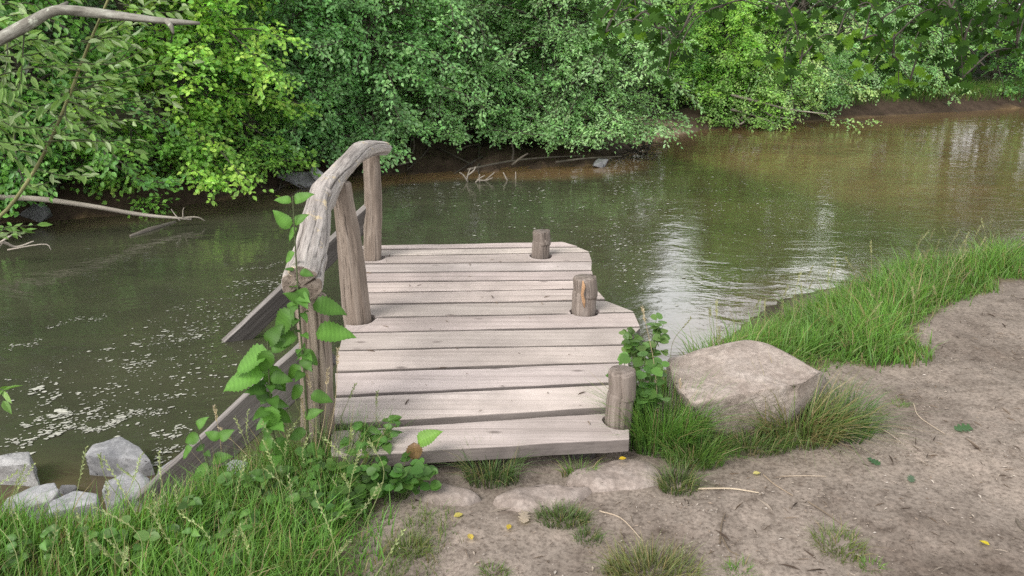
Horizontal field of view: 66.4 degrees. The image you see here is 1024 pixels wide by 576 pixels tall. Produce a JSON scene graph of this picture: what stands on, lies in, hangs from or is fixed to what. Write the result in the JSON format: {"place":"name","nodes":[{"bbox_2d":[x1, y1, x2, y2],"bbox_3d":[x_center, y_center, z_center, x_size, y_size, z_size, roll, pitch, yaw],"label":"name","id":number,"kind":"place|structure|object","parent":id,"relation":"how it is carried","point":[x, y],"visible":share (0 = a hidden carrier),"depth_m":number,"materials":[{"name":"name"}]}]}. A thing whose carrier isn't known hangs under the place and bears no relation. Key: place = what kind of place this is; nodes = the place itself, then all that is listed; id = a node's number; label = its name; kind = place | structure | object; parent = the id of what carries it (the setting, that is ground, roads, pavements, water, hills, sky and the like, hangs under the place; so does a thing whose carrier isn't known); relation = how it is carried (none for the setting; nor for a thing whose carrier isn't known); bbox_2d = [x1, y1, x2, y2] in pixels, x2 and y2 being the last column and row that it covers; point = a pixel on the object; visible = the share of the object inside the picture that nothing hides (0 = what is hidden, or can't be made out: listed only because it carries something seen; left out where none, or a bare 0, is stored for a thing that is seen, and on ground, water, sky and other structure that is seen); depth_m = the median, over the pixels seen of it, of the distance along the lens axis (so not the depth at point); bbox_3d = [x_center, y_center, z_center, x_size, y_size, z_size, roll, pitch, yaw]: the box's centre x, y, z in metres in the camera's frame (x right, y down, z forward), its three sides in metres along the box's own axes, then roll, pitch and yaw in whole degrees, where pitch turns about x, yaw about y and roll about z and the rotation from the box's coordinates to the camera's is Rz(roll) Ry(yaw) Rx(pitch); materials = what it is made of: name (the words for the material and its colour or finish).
{"place":"outdoors","nodes":[
{"label":"outdoors","id":0,"kind":"place"},
{"bbox_2d":[0,407,415,575],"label":"meadow grass","id":1,"kind":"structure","parent":0,"point":[271,555],"depth_m":2.67,"materials":[{"name":"plant"}]},
{"bbox_2d":[0,107,1023,511],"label":"water","id":2,"kind":"structure","parent":0,"point":[906,181],"depth_m":8.69,"materials":[{"name":"liquid"}]},
{"bbox_2d":[0,235,50,250],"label":"driftwood","id":3,"kind":"object","parent":2,"relation":"on","point":[11,245],"visible":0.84,"depth_m":7.81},
{"bbox_2d":[1,483,60,519],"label":"rock","id":4,"kind":"object","parent":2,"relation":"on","point":[52,489],"visible":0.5,"depth_m":3.73,"materials":[{"name":"stone"}]},
{"bbox_2d":[19,203,51,221],"bbox_3d":[-5.741,-0.919,9.415,0.379,0.253,0.204,-6,19,-17],"label":"rock","id":5,"kind":"object","parent":2,"relation":"on","point":[36,212],"visible":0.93,"depth_m":9.38,"materials":[{"name":"stone"}]},
{"bbox_2d":[0,194,204,220],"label":"fallen branch","id":6,"kind":"object","parent":2,"relation":"on","point":[60,201],"visible":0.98,"depth_m":8.93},
{"bbox_2d":[129,220,175,236],"bbox_3d":[-4.237,-0.712,9.280,0.058,0.059,0.756,6,19,17],"label":"sunken log","id":7,"kind":"object","parent":2,"relation":"on","point":[148,229],"visible":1,"depth_m":9.19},
{"bbox_2d":[277,172,314,187],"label":"rock","id":8,"kind":"object","parent":2,"relation":"on","point":[305,179],"visible":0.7,"depth_m":11.62,"materials":[{"name":"stone"}]},
{"bbox_2d":[0,119,1007,465],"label":"foam","id":9,"kind":"object","parent":2,"relation":"on","point":[110,423],"visible":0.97,"depth_m":4.87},
{"bbox_2d":[593,158,607,167],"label":"rock","id":10,"kind":"object","parent":2,"relation":"on","point":[599,162],"visible":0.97,"depth_m":13.43,"materials":[{"name":"stone"}]},
{"bbox_2d":[0,0,1023,575],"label":"ground","id":11,"kind":"structure","parent":0,"point":[894,526],"depth_m":3.16,"materials":[{"name":"soil"}]},
{"bbox_2d":[0,452,39,486],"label":"rock","id":12,"kind":"object","parent":11,"relation":"on","point":[10,463],"visible":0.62,"depth_m":4.04,"materials":[{"name":"stone"}]},
{"bbox_2d":[0,524,61,570],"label":"weed","id":13,"kind":"object","parent":11,"relation":"on","point":[48,543],"visible":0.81,"depth_m":2.59,"materials":[{"name":"green plant"}]},
{"bbox_2d":[0,80,77,205],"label":"bank bush","id":14,"kind":"object","parent":11,"relation":"on","point":[53,163],"visible":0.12,"depth_m":9.32,"materials":[{"name":"green plant"}]},
{"bbox_2d":[0,5,111,77],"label":"tree","id":15,"kind":"object","parent":11,"relation":"on","point":[61,26],"visible":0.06,"depth_m":11.92,"materials":[{"name":"green plant"}]},
{"bbox_2d":[0,5,117,217],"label":"bank bush","id":16,"kind":"object","parent":11,"relation":"on","point":[20,203],"visible":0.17,"depth_m":8.98,"materials":[{"name":"green plant"}]},
{"bbox_2d":[59,485,78,494],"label":"rock","id":17,"kind":"object","parent":11,"relation":"on","point":[65,489],"visible":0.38,"depth_m":3.97,"materials":[{"name":"stone"}]},
{"bbox_2d":[49,491,101,517],"bbox_3d":[-1.951,1.022,3.538,0.211,0.198,0.156,-6,19,-16],"label":"rock","id":18,"kind":"object","parent":11,"relation":"on","point":[84,496],"visible":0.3,"depth_m":3.47,"materials":[{"name":"stone"}]},
{"bbox_2d":[0,0,194,229],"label":"bank bush","id":19,"kind":"object","parent":11,"relation":"on","point":[46,119],"visible":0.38,"depth_m":9.05,"materials":[{"name":"green plant"}]},
{"bbox_2d":[0,0,204,413],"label":"willow tree","id":20,"kind":"object","parent":11,"relation":"on","point":[26,24],"visible":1,"depth_m":4.58,"materials":[{"name":"green plant"}]},
{"bbox_2d":[77,515,159,575],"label":"weed","id":21,"kind":"object","parent":11,"relation":"on","point":[143,535],"visible":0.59,"depth_m":2.60,"materials":[{"name":"green plant"}]},
{"bbox_2d":[85,436,154,476],"bbox_3d":[-2.069,0.942,4.224,0.358,0.241,0.211,0,18,0],"label":"rock","id":22,"kind":"object","parent":11,"relation":"on","point":[123,453],"visible":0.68,"depth_m":4.13,"materials":[{"name":"stone"}]},
{"bbox_2d":[25,109,225,217],"bbox_3d":[-4.871,-1.455,9.800,2.398,1.524,1.406,-12,22,-33],"label":"bank bush","id":23,"kind":"object","parent":11,"relation":"on","point":[166,148],"visible":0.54,"depth_m":9.81,"materials":[{"name":"green plant"}]},
{"bbox_2d":[102,470,149,511],"bbox_3d":[-1.879,1.040,3.882,0.274,0.242,0.184,0,18,0],"label":"rock","id":24,"kind":"object","parent":11,"relation":"on","point":[140,478],"visible":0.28,"depth_m":3.81,"materials":[{"name":"stone"}]},
{"bbox_2d":[22,0,332,205],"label":"bank bush","id":25,"kind":"object","parent":11,"relation":"on","point":[181,36],"visible":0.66,"depth_m":9.94,"materials":[{"name":"green plant"}]},
{"bbox_2d":[139,494,219,545],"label":"weed","id":26,"kind":"object","parent":11,"relation":"on","point":[197,501],"visible":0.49,"depth_m":2.71,"materials":[{"name":"green plant"}]},
{"bbox_2d":[183,417,233,483],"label":"nettle","id":27,"kind":"object","parent":11,"relation":"on","point":[192,438],"visible":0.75,"depth_m":3.06,"materials":[{"name":"green plant"}]},
{"bbox_2d":[172,524,252,574],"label":"weed","id":28,"kind":"object","parent":11,"relation":"on","point":[195,533],"visible":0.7,"depth_m":2.57,"materials":[{"name":"green plant"}]},
{"bbox_2d":[84,0,348,71],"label":"tree","id":29,"kind":"object","parent":11,"relation":"on","point":[113,5],"visible":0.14,"depth_m":13.41,"materials":[{"name":"green plant"}]},
{"bbox_2d":[139,44,313,187],"bbox_3d":[-3.938,-2.263,10.873,2.300,2.210,1.996,0,18,0],"label":"bank bush","id":30,"kind":"object","parent":11,"relation":"on","point":[258,145],"visible":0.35,"depth_m":10.82,"materials":[{"name":"green plant"}]},
{"bbox_2d":[227,460,245,473],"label":"rock","id":31,"kind":"object","parent":11,"relation":"on","point":[229,465],"visible":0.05,"depth_m":4.05,"materials":[{"name":"stone"}]},
{"bbox_2d":[211,499,262,546],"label":"weed","id":32,"kind":"object","parent":11,"relation":"on","point":[245,512],"visible":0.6,"depth_m":2.71,"materials":[{"name":"green plant"}]},
{"bbox_2d":[167,436,325,525],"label":"grass tuft","id":33,"kind":"object","parent":11,"relation":"on","point":[219,496],"visible":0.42,"depth_m":2.88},
{"bbox_2d":[217,464,281,504],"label":"weed","id":34,"kind":"object","parent":11,"relation":"on","point":[222,479],"visible":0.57,"depth_m":2.90,"materials":[{"name":"green plant"}]},
{"bbox_2d":[223,324,292,480],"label":"nettle","id":35,"kind":"object","parent":11,"relation":"on","point":[256,366],"visible":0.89,"depth_m":2.92,"materials":[{"name":"green plant"}]},
{"bbox_2d":[135,0,409,192],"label":"bank bush","id":36,"kind":"object","parent":11,"relation":"on","point":[337,27],"visible":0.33,"depth_m":11.36,"materials":[{"name":"green plant"}]},
{"bbox_2d":[236,458,344,521],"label":"weed","id":37,"kind":"object","parent":11,"relation":"on","point":[259,474],"visible":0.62,"depth_m":2.89,"materials":[{"name":"green plant"}]},
{"bbox_2d":[213,395,404,488],"bbox_3d":[-0.770,0.610,3.067,0.833,0.396,0.629,0,18,0],"label":"grass tuft","id":38,"kind":"object","parent":11,"relation":"on","point":[323,446],"visible":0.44,"depth_m":3.08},
{"bbox_2d":[281,447,340,487],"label":"weed","id":39,"kind":"object","parent":11,"relation":"on","point":[299,449],"visible":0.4,"depth_m":3.02,"materials":[{"name":"green plant"}]},
{"bbox_2d":[269,192,355,467],"bbox_3d":[-0.754,0.213,2.926,0.292,1.126,0.184,7,20,21],"label":"nettle","id":40,"kind":"object","parent":11,"relation":"on","point":[329,331],"visible":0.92,"depth_m":2.90,"materials":[{"name":"green plant"}]},
{"bbox_2d":[310,167,322,180],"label":"rock","id":41,"kind":"object","parent":11,"relation":"on","point":[315,177],"visible":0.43,"depth_m":11.42,"materials":[{"name":"stone"}]},
{"bbox_2d":[293,491,351,533],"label":"weed","id":42,"kind":"object","parent":11,"relation":"on","point":[314,503],"visible":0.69,"depth_m":2.79,"materials":[{"name":"green plant"}]},
{"bbox_2d":[253,16,404,167],"bbox_3d":[-2.998,-3.074,12.394,2.143,2.412,2.620,6,19,16],"label":"bank bush","id":43,"kind":"object","parent":11,"relation":"on","point":[328,87],"visible":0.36,"depth_m":11.78,"materials":[{"name":"green plant"}]},
{"bbox_2d":[309,461,388,515],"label":"weed","id":44,"kind":"object","parent":11,"relation":"on","point":[340,491],"visible":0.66,"depth_m":2.90,"materials":[{"name":"green plant"}]},
{"bbox_2d":[215,0,502,172],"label":"bank bush","id":45,"kind":"object","parent":11,"relation":"on","point":[366,8],"visible":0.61,"depth_m":11.82,"materials":[{"name":"green plant"}]},
{"bbox_2d":[339,415,402,458],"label":"weed","id":46,"kind":"object","parent":11,"relation":"on","point":[362,426],"visible":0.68,"depth_m":3.15,"materials":[{"name":"green plant"}]},
{"bbox_2d":[135,140,639,503],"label":"jetty","id":47,"kind":"object","parent":11,"relation":"on","point":[506,352],"visible":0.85,"depth_m":4.00,"materials":[{"name":"brown wood"}]},
{"bbox_2d":[347,452,441,501],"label":"weed","id":48,"kind":"object","parent":11,"relation":"on","point":[399,478],"visible":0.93,"depth_m":2.98,"materials":[{"name":"green plant"}]},
{"bbox_2d":[361,490,463,575],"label":"path turf","id":49,"kind":"structure","parent":11,"relation":"on","point":[409,550],"depth_m":2.75,"materials":[{"name":"green plant"}]},
{"bbox_2d":[382,527,442,560],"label":"grass tuft","id":50,"kind":"object","parent":49,"relation":"on","point":[420,543],"visible":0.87,"depth_m":2.74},
{"bbox_2d":[406,429,442,459],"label":"seedling","id":51,"kind":"object","parent":11,"relation":"on","point":[426,437],"visible":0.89,"depth_m":3.06,"materials":[{"name":"green plant"}]},
{"bbox_2d":[376,4,490,133],"bbox_3d":[-1.829,-3.840,14.004,2.610,2.330,2.243,8,20,23],"label":"bank bush","id":52,"kind":"object","parent":11,"relation":"on","point":[434,75],"visible":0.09,"depth_m":13.59,"materials":[{"name":"green plant"}]},
{"bbox_2d":[403,481,481,505],"bbox_3d":[-0.274,0.818,3.067,0.346,0.086,0.149,3,19,10],"label":"path stone","id":53,"kind":"object","parent":11,"relation":"on","point":[451,495],"visible":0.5,"depth_m":3.02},
{"bbox_2d":[319,0,575,173],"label":"bank bush","id":54,"kind":"object","parent":11,"relation":"on","point":[462,130],"visible":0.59,"depth_m":13.17,"materials":[{"name":"green plant"}]},
{"bbox_2d":[430,433,547,489],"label":"grass tuft","id":55,"kind":"object","parent":11,"relation":"on","point":[490,475],"visible":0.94,"depth_m":3.14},
{"bbox_2d":[475,559,514,575],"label":"grass tuft","id":56,"kind":"object","parent":11,"relation":"on","point":[502,570],"visible":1,"depth_m":2.62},
{"bbox_2d":[0,218,992,575],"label":"seed grass","id":57,"kind":"structure","parent":11,"relation":"on","point":[124,554],"depth_m":2.81,"materials":[{"name":"plant"}]},
{"bbox_2d":[0,0,1023,94],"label":"woodland","id":58,"kind":"object","parent":11,"relation":"on","point":[91,25],"visible":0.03,"depth_m":20.83,"materials":[{"name":"green plant"}]},
{"bbox_2d":[445,0,585,129],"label":"bank bush","id":59,"kind":"object","parent":11,"relation":"on","point":[518,77],"visible":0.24,"depth_m":14.35,"materials":[{"name":"green plant"}]},
{"bbox_2d":[421,0,610,98],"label":"tree","id":60,"kind":"object","parent":11,"relation":"on","point":[547,18],"visible":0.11,"depth_m":15.13,"materials":[{"name":"green plant"}]},
{"bbox_2d":[518,510,529,522],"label":"fallen leaf","id":61,"kind":"object","parent":11,"relation":"on","point":[524,517],"visible":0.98,"depth_m":2.91,"materials":[{"name":"beige plant"}]},
{"bbox_2d":[459,0,589,102],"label":"tree","id":62,"kind":"object","parent":11,"relation":"on","point":[517,35],"visible":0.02,"depth_m":16.73,"materials":[{"name":"green plant"}]},
{"bbox_2d":[467,155,582,170],"bbox_3d":[0.212,-2.158,13.308,2.477,0.045,0.314,-13,22,-34],"label":"brushwood stick","id":63,"kind":"object","parent":11,"relation":"on","point":[491,164],"visible":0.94,"depth_m":13.31,"materials":[{"name":"wood"}]},
{"bbox_2d":[448,0,631,137],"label":"bank bush","id":64,"kind":"object","parent":11,"relation":"on","point":[542,72],"visible":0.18,"depth_m":14.04,"materials":[{"name":"green plant"}]},
{"bbox_2d":[492,484,591,512],"bbox_3d":[0.121,0.822,3.042,0.430,0.091,0.207,0,18,0],"label":"path stone","id":65,"kind":"object","parent":11,"relation":"on","point":[518,499],"visible":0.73,"depth_m":3.01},
{"bbox_2d":[454,0,666,148],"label":"bank bush","id":66,"kind":"object","parent":11,"relation":"on","point":[580,30],"visible":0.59,"depth_m":13.37,"materials":[{"name":"green plant"}]},
{"bbox_2d":[526,497,596,530],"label":"grass tuft","id":67,"kind":"object","parent":11,"relation":"on","point":[556,516],"visible":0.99,"depth_m":2.92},
{"bbox_2d":[548,453,605,477],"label":"grass tuft","id":68,"kind":"object","parent":11,"relation":"on","point":[570,470],"visible":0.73,"depth_m":3.20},
{"bbox_2d":[555,156,621,162],"bbox_3d":[1.314,-2.235,13.544,1.360,0.044,0.127,-10,21,-27],"label":"brushwood stick","id":69,"kind":"object","parent":11,"relation":"on","point":[567,160],"visible":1,"depth_m":13.53,"materials":[{"name":"wood"}]},
{"bbox_2d":[569,520,608,547],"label":"grass tuft","id":70,"kind":"object","parent":11,"relation":"on","point":[598,535],"visible":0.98,"depth_m":2.81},
{"bbox_2d":[516,0,704,157],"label":"bank bush","id":71,"kind":"object","parent":11,"relation":"on","point":[567,69],"visible":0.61,"depth_m":13.40,"materials":[{"name":"green plant"}]},
{"bbox_2d":[566,459,661,491],"bbox_3d":[0.409,0.770,3.195,0.444,0.078,0.230,0,18,0],"label":"path stone","id":72,"kind":"object","parent":11,"relation":"on","point":[617,475],"visible":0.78,"depth_m":3.14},
{"bbox_2d":[599,510,639,537],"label":"twig","id":73,"kind":"object","parent":11,"relation":"on","point":[620,518],"visible":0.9,"depth_m":2.90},
{"bbox_2d":[612,127,660,159],"bbox_3d":[2.329,-2.572,14.248,1.015,0.708,0.626,0,18,0],"label":"brush pile","id":74,"kind":"object","parent":11,"relation":"on","point":[641,148],"visible":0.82,"depth_m":14.23,"materials":[{"name":"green plant"}]},
{"bbox_2d":[605,351,670,426],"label":"vine","id":75,"kind":"object","parent":11,"relation":"on","point":[655,367],"visible":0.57,"depth_m":3.41,"materials":[{"name":"green plant"}]},
{"bbox_2d":[619,312,670,381],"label":"vine","id":76,"kind":"object","parent":11,"relation":"on","point":[637,342],"visible":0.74,"depth_m":3.60,"materials":[{"name":"green plant"}]},
{"bbox_2d":[585,530,717,575],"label":"grass tuft","id":77,"kind":"object","parent":11,"relation":"on","point":[643,558],"visible":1,"depth_m":2.64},
{"bbox_2d":[560,361,755,457],"bbox_3d":[0.644,0.520,3.378,0.905,0.372,0.833,0,18,0],"label":"grass tuft","id":78,"kind":"object","parent":11,"relation":"on","point":[644,434],"visible":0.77,"depth_m":3.34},
{"bbox_2d":[639,449,718,496],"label":"grass tuft","id":79,"kind":"object","parent":11,"relation":"on","point":[685,479],"visible":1,"depth_m":3.12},
{"bbox_2d":[633,4,735,118],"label":"bank bush","id":80,"kind":"object","parent":11,"relation":"on","point":[683,73],"visible":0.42,"depth_m":18.69,"materials":[{"name":"green plant"}]},
{"bbox_2d":[366,253,1023,575],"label":"leaf litter","id":81,"kind":"object","parent":11,"relation":"on","point":[779,477],"visible":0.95,"depth_m":3.02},
{"bbox_2d":[634,414,762,471],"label":"grass tuft","id":82,"kind":"object","parent":11,"relation":"on","point":[697,454],"visible":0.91,"depth_m":3.27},
{"bbox_2d":[719,513,725,543],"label":"twig","id":83,"kind":"object","parent":11,"relation":"on","point":[721,529],"visible":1,"depth_m":2.82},
{"bbox_2d":[698,487,758,492],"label":"twig","id":84,"kind":"object","parent":11,"relation":"on","point":[727,488],"visible":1,"depth_m":3.07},
{"bbox_2d":[721,536,739,555],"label":"twig","id":85,"kind":"object","parent":11,"relation":"on","point":[724,541],"visible":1,"depth_m":2.74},
{"bbox_2d":[641,0,830,129],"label":"bank bush","id":86,"kind":"object","parent":11,"relation":"on","point":[739,41],"visible":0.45,"depth_m":18.41,"materials":[{"name":"green plant"}]},
{"bbox_2d":[719,553,759,575],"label":"grass tuft","id":87,"kind":"object","parent":11,"relation":"on","point":[735,567],"visible":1,"depth_m":2.64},
{"bbox_2d":[666,340,826,439],"bbox_3d":[1.180,0.417,3.780,0.916,0.354,0.933,0,18,0],"label":"boulder","id":88,"kind":"object","parent":11,"relation":"on","point":[780,369],"visible":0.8,"depth_m":3.46,"materials":[{"name":"stone"}]},
{"bbox_2d":[691,13,809,131],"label":"bank bush","id":89,"kind":"object","parent":11,"relation":"on","point":[772,90],"visible":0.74,"depth_m":18.37,"materials":[{"name":"green plant"}]},
{"bbox_2d":[695,420,815,458],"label":"grass tuft","id":90,"kind":"object","parent":11,"relation":"on","point":[735,438],"visible":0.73,"depth_m":3.37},
{"bbox_2d":[675,0,885,132],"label":"bank bush","id":91,"kind":"object","parent":11,"relation":"on","point":[800,95],"visible":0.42,"depth_m":18.47,"materials":[{"name":"green plant"}]},
{"bbox_2d":[731,92,826,124],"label":"dead branch","id":92,"kind":"object","parent":91,"relation":"attached to","point":[748,99],"visible":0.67,"depth_m":18.50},
{"bbox_2d":[585,0,1023,101],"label":"oak tree","id":93,"kind":"object","parent":11,"relation":"on","point":[932,13],"visible":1,"depth_m":4.67,"materials":[{"name":"green plant"}]},
{"bbox_2d":[663,354,978,472],"bbox_3d":[1.270,0.498,3.410,1.347,0.393,1.232,0,18,0],"label":"grass tuft","id":94,"kind":"object","parent":11,"relation":"on","point":[825,438],"visible":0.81,"depth_m":3.38,"materials":[{"name":"plant"}]},
{"bbox_2d":[781,0,862,83],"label":"tree","id":95,"kind":"object","parent":11,"relation":"on","point":[797,3],"visible":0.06,"depth_m":22.92,"materials":[{"name":"green plant"}]},
{"bbox_2d":[808,501,842,525],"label":"twig","id":96,"kind":"object","parent":11,"relation":"on","point":[823,511],"visible":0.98,"depth_m":2.94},
{"bbox_2d":[766,5,885,114],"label":"bank bush","id":97,"kind":"object","parent":11,"relation":"on","point":[835,67],"visible":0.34,"depth_m":20.33,"materials":[{"name":"green plant"}]},
{"bbox_2d":[803,517,882,565],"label":"grass tuft","id":98,"kind":"object","parent":11,"relation":"on","point":[841,549],"visible":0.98,"depth_m":2.75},
{"bbox_2d":[801,372,931,443],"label":"grass tuft","id":99,"kind":"object","parent":11,"relation":"on","point":[855,428],"visible":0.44,"depth_m":3.51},
{"bbox_2d":[856,551,894,573],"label":"grass tuft","id":100,"kind":"object","parent":11,"relation":"on","point":[863,559],"visible":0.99,"depth_m":2.66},
{"bbox_2d":[801,0,957,100],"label":"bank bush","id":101,"kind":"object","parent":11,"relation":"on","point":[890,19],"visible":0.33,"depth_m":21.64,"materials":[{"name":"green plant"}]},
{"bbox_2d":[833,0,1013,112],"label":"bank bush","id":102,"kind":"object","parent":11,"relation":"on","point":[941,78],"visible":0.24,"depth_m":22.41,"materials":[{"name":"green plant"}]},
{"bbox_2d":[913,0,1001,69],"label":"tree","id":103,"kind":"object","parent":11,"relation":"on","point":[961,66],"visible":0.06,"depth_m":27.38,"materials":[{"name":"green plant"}]},
{"bbox_2d":[954,423,972,431],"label":"fallen leaf","id":104,"kind":"object","parent":11,"relation":"on","point":[964,427],"visible":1,"depth_m":3.54,"materials":[{"name":"green plant"}]},
{"bbox_2d":[920,0,1023,101],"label":"bank bush","id":105,"kind":"object","parent":11,"relation":"on","point":[996,65],"visible":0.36,"depth_m":24.32,"materials":[{"name":"green plant"}]},
{"bbox_2d":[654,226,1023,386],"bbox_3d":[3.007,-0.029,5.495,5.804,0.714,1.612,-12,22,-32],"label":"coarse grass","id":106,"kind":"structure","parent":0,"point":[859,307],"depth_m":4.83,"materials":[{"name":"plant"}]},
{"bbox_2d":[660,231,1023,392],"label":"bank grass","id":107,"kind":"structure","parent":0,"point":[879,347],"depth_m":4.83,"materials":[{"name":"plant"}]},
{"bbox_2d":[801,77,1023,107],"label":"bank grass","id":108,"kind":"structure","parent":0,"point":[981,88],"depth_m":22.98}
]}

